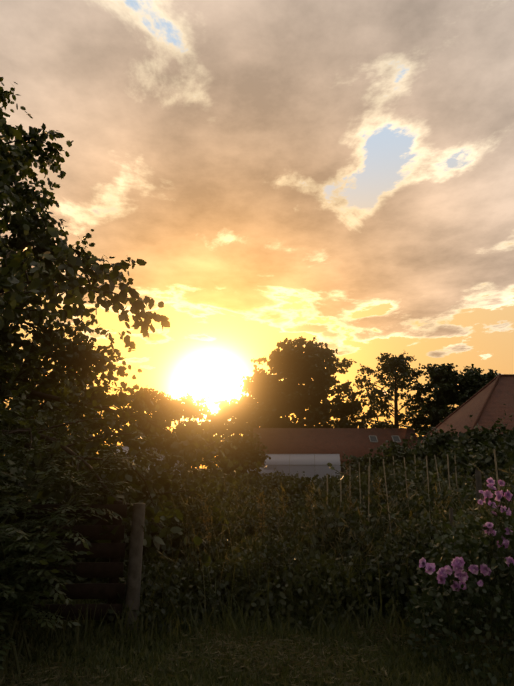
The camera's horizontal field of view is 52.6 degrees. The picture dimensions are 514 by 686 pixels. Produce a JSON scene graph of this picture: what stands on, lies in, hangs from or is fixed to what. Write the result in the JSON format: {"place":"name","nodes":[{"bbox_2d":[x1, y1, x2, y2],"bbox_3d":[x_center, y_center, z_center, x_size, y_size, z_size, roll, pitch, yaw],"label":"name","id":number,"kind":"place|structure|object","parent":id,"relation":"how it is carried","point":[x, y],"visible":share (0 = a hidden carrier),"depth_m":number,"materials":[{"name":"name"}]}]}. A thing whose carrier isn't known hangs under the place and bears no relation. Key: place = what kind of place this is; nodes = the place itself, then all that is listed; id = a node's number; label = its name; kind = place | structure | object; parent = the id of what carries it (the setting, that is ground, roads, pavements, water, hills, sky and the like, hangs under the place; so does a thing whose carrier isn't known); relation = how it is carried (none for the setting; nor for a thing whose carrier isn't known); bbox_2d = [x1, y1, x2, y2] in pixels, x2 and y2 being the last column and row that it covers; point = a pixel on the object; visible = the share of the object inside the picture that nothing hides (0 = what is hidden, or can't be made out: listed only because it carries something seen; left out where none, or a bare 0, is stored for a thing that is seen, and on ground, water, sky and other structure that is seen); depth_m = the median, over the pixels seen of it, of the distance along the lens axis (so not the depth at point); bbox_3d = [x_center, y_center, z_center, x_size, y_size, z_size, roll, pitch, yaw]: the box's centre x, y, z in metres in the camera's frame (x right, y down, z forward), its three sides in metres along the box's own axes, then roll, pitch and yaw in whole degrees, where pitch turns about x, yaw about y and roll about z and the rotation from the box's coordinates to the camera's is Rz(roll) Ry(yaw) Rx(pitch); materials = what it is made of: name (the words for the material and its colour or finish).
{"place":"outdoors","nodes":[
{"label":"outdoors","id":0,"kind":"place"},
{"bbox_2d":[109,446,181,477],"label":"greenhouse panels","id":1,"kind":"object","parent":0,"point":[125,448],"depth_m":35.14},
{"bbox_2d":[0,468,513,685],"bbox_3d":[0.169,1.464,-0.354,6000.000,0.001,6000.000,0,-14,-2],"label":"ground","id":2,"kind":"structure","parent":0,"point":[271,680],"depth_m":4.21,"materials":[{"name":"green plant"}]},
{"bbox_2d":[0,476,85,564],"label":"fern","id":3,"kind":"object","parent":2,"relation":"on","point":[11,509],"depth_m":4.42,"materials":[{"name":"green plant"}]},
{"bbox_2d":[0,517,93,676],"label":"fern","id":4,"kind":"object","parent":2,"relation":"on","point":[20,597],"depth_m":3.98,"materials":[{"name":"green plant"}]},
{"bbox_2d":[0,345,106,567],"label":"sapling bush","id":5,"kind":"object","parent":2,"relation":"on","point":[14,448],"depth_m":6.02,"materials":[{"name":"green plant"}]},
{"bbox_2d":[0,501,126,623],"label":"gate planks","id":6,"kind":"object","parent":2,"relation":"on","point":[114,552],"visible":0.44,"depth_m":5.07,"materials":[{"name":"brown wood"}]},
{"bbox_2d":[25,372,137,461],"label":"tree","id":7,"kind":"object","parent":2,"relation":"on","point":[104,383],"depth_m":56.90,"materials":[{"name":"green plant"}]},
{"bbox_2d":[0,406,181,659],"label":"sapling bush","id":8,"kind":"object","parent":2,"relation":"on","point":[53,533],"depth_m":4.77,"materials":[{"name":"green plant"}]},
{"bbox_2d":[0,77,265,582],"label":"tree","id":9,"kind":"object","parent":2,"relation":"on","point":[76,360],"depth_m":8.77,"materials":[{"name":"green plant"}]},
{"bbox_2d":[124,503,145,630],"bbox_3d":[-1.187,2.190,5.055,0.145,1.215,0.136,0,-14,-2],"label":"fence post","id":10,"kind":"object","parent":2,"relation":"on","point":[135,562],"visible":0.83,"depth_m":5.02,"materials":[{"name":"brown wood"}]},
{"bbox_2d":[104,385,179,445],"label":"tree","id":11,"kind":"object","parent":2,"relation":"on","point":[149,396],"depth_m":63.64,"materials":[{"name":"green plant"}]},
{"bbox_2d":[137,431,192,474],"bbox_3d":[-7.424,8.720,37.922,5.677,4.670,6.107,0,-14,-2],"label":"bush","id":12,"kind":"object","parent":2,"relation":"on","point":[160,448],"depth_m":37.59,"materials":[{"name":"green plant"}]},
{"bbox_2d":[139,393,223,466],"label":"tree","id":13,"kind":"object","parent":2,"relation":"on","point":[187,405],"depth_m":67.87,"materials":[{"name":"green plant"}]},
{"bbox_2d":[169,422,250,477],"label":"tree","id":14,"kind":"object","parent":2,"relation":"on","point":[212,432],"depth_m":44.55,"materials":[{"name":"green plant"}]},
{"bbox_2d":[199,398,270,467],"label":"tree","id":15,"kind":"object","parent":2,"relation":"on","point":[235,428],"depth_m":70.44,"materials":[{"name":"green plant"}]},
{"bbox_2d":[209,431,270,478],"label":"bush","id":16,"kind":"object","parent":2,"relation":"on","point":[246,446],"depth_m":42.35,"materials":[{"name":"green plant"}]},
{"bbox_2d":[0,590,511,647],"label":"lawn edge grass","id":17,"kind":"structure","parent":2,"relation":"on","point":[129,636],"depth_m":4.75,"materials":[{"name":"green plant"}]},
{"bbox_2d":[0,567,513,685],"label":"grass blades","id":18,"kind":"object","parent":2,"relation":"on","point":[435,670],"depth_m":4.14,"materials":[{"name":"green plant"}]},
{"bbox_2d":[0,398,513,583],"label":"bed bushes","id":19,"kind":"object","parent":2,"relation":"on","point":[297,487],"depth_m":13.63,"materials":[{"name":"green plant"}]},
{"bbox_2d":[0,615,513,685],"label":"dry grass clippings","id":20,"kind":"object","parent":2,"relation":"on","point":[264,643],"depth_m":4.13,"materials":[{"name":"plant"}]},
{"bbox_2d":[234,374,300,466],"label":"tree","id":21,"kind":"object","parent":2,"relation":"on","point":[277,408],"depth_m":78.23,"materials":[{"name":"green plant"}]},
{"bbox_2d":[206,480,383,579],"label":"dock stem plants","id":22,"kind":"object","parent":2,"relation":"on","point":[282,530],"visible":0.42,"depth_m":6.64,"materials":[{"name":"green plant"}]},
{"bbox_2d":[199,476,382,542],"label":"dock seeds","id":23,"kind":"object","parent":22,"relation":"attached to","point":[261,508],"visible":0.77,"depth_m":7.21,"materials":[{"name":"brown plant"}]},
{"bbox_2d":[264,454,340,475],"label":"greenhouse frame","id":24,"kind":"object","parent":2,"relation":"on","point":[314,460],"visible":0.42,"depth_m":45.64,"materials":[{"name":"grey metal"}]},
{"bbox_2d":[264,454,340,481],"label":"greenhouse panels","id":25,"kind":"object","parent":24,"relation":"attached to","point":[308,465],"visible":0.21,"depth_m":45.23,"materials":[{"name":"white plastic"}]},
{"bbox_2d":[244,336,366,427],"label":"tree","id":26,"kind":"object","parent":2,"relation":"on","point":[289,358],"depth_m":79.36,"materials":[{"name":"green plant"}]},
{"bbox_2d":[98,451,513,639],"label":"bushes","id":27,"kind":"object","parent":2,"relation":"on","point":[323,560],"depth_m":5.91,"materials":[{"name":"green plant"}]},
{"bbox_2d":[111,478,507,618],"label":"plants","id":28,"kind":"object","parent":2,"relation":"on","point":[310,499],"visible":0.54,"depth_m":6.60,"materials":[{"name":"green plant"}]},
{"bbox_2d":[139,539,511,628],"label":"tall green grass","id":29,"kind":"structure","parent":2,"relation":"on","point":[244,598],"depth_m":5.26,"materials":[{"name":"green plant"}]},
{"bbox_2d":[331,402,379,427],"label":"tree","id":30,"kind":"object","parent":2,"relation":"on","point":[351,410],"depth_m":81.10,"materials":[{"name":"green plant"}]},
{"bbox_2d":[341,452,399,479],"bbox_3d":[8.120,8.749,33.856,5.168,3.351,4.874,0,-14,-2],"label":"bush","id":31,"kind":"object","parent":2,"relation":"on","point":[374,460],"depth_m":33.70,"materials":[{"name":"green plant"}]},
{"bbox_2d":[353,351,431,436],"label":"sparse tree","id":32,"kind":"object","parent":2,"relation":"on","point":[401,367],"depth_m":74.43,"materials":[{"name":"green plant"}]},
{"bbox_2d":[369,438,415,477],"bbox_3d":[9.451,7.686,30.765,5.666,3.796,6.121,0,-14,-2],"label":"bush","id":33,"kind":"object","parent":2,"relation":"on","point":[397,454],"depth_m":30.21,"materials":[{"name":"green plant"}]},
{"bbox_2d":[326,449,500,541],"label":"bean poles","id":34,"kind":"object","parent":2,"relation":"on","point":[406,483],"visible":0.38,"depth_m":9.50,"materials":[{"name":"brown wood"}]},
{"bbox_2d":[327,443,513,685],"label":"rose bush","id":35,"kind":"object","parent":2,"relation":"on","point":[476,551],"depth_m":4.30,"materials":[{"name":"green plant"}]},
{"bbox_2d":[408,363,469,437],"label":"tree","id":36,"kind":"object","parent":2,"relation":"on","point":[445,385],"depth_m":69.97,"materials":[{"name":"green plant"}]},
{"bbox_2d":[396,427,501,477],"bbox_3d":[9.136,5.967,23.685,5.519,4.116,5.167,0,-14,-2],"label":"bush","id":37,"kind":"object","parent":2,"relation":"on","point":[432,443],"depth_m":23.56,"materials":[{"name":"green plant"}]},
{"bbox_2d":[449,508,458,610],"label":"fence stakes","id":38,"kind":"object","parent":2,"relation":"on","point":[451,515],"visible":0.33,"depth_m":5.38,"materials":[{"name":"brown wood"}]},
{"bbox_2d":[395,468,513,511],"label":"climbing plants","id":39,"kind":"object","parent":2,"relation":"on","point":[451,484],"visible":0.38,"depth_m":9.57,"materials":[{"name":"green plant"}]},
{"bbox_2d":[423,440,513,490],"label":"bush","id":40,"kind":"object","parent":2,"relation":"on","point":[460,452],"depth_m":18.69,"materials":[{"name":"green plant"}]},
{"bbox_2d":[425,418,513,481],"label":"bush","id":41,"kind":"object","parent":2,"relation":"on","point":[473,437],"depth_m":21.31,"materials":[{"name":"green plant"}]},
{"bbox_2d":[447,364,500,410],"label":"tree","id":42,"kind":"object","parent":2,"relation":"on","point":[475,379],"depth_m":67.63,"materials":[{"name":"green plant"}]},
{"bbox_2d":[475,470,483,534],"bbox_3d":[3.434,2.706,7.981,0.150,1.478,0.110,0,-14,-2],"label":"plot post","id":43,"kind":"object","parent":2,"relation":"on","point":[478,481],"visible":0.3,"depth_m":8.06,"materials":[{"name":"brown wood"}]},
{"bbox_2d":[0,0,513,467],"label":"sky","id":44,"kind":"structure","parent":0,"point":[339,173],"materials":[{"name":"orange"}]},
{"bbox_2d":[247,467,275,478],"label":"greenhouse panels","id":45,"kind":"object","parent":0,"point":[265,471],"depth_m":44.93,"materials":[{"name":"white plastic"}]},
{"bbox_2d":[256,462,356,474],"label":"barn walls","id":46,"kind":"structure","parent":0,"point":[340,462],"depth_m":63.44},
{"bbox_2d":[144,522,482,564],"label":"fence wires","id":47,"kind":"object","parent":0,"point":[267,563],"visible":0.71,"depth_m":5.23,"materials":[{"name":"grey metal"}]},
{"bbox_2d":[252,428,417,461],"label":"barn roof","id":48,"kind":"structure","parent":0,"point":[356,442],"depth_m":66.68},
{"bbox_2d":[370,436,376,441],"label":"skylight","id":49,"kind":"object","parent":48,"relation":"in","point":[373,438],"visible":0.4,"depth_m":66.92},
{"bbox_2d":[392,436,399,441],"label":"skylight","id":50,"kind":"object","parent":48,"relation":"in","point":[396,438],"visible":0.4,"depth_m":67.09},
{"bbox_2d":[421,376,513,442],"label":"roof","id":51,"kind":"structure","parent":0,"point":[494,407],"depth_m":35.74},
{"bbox_2d":[414,374,513,444],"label":"farmhouse ridge tiles","id":52,"kind":"object","parent":51,"relation":"on","point":[497,377],"visible":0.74,"depth_m":37.99,"materials":[{"name":"brown tile"}]}
]}

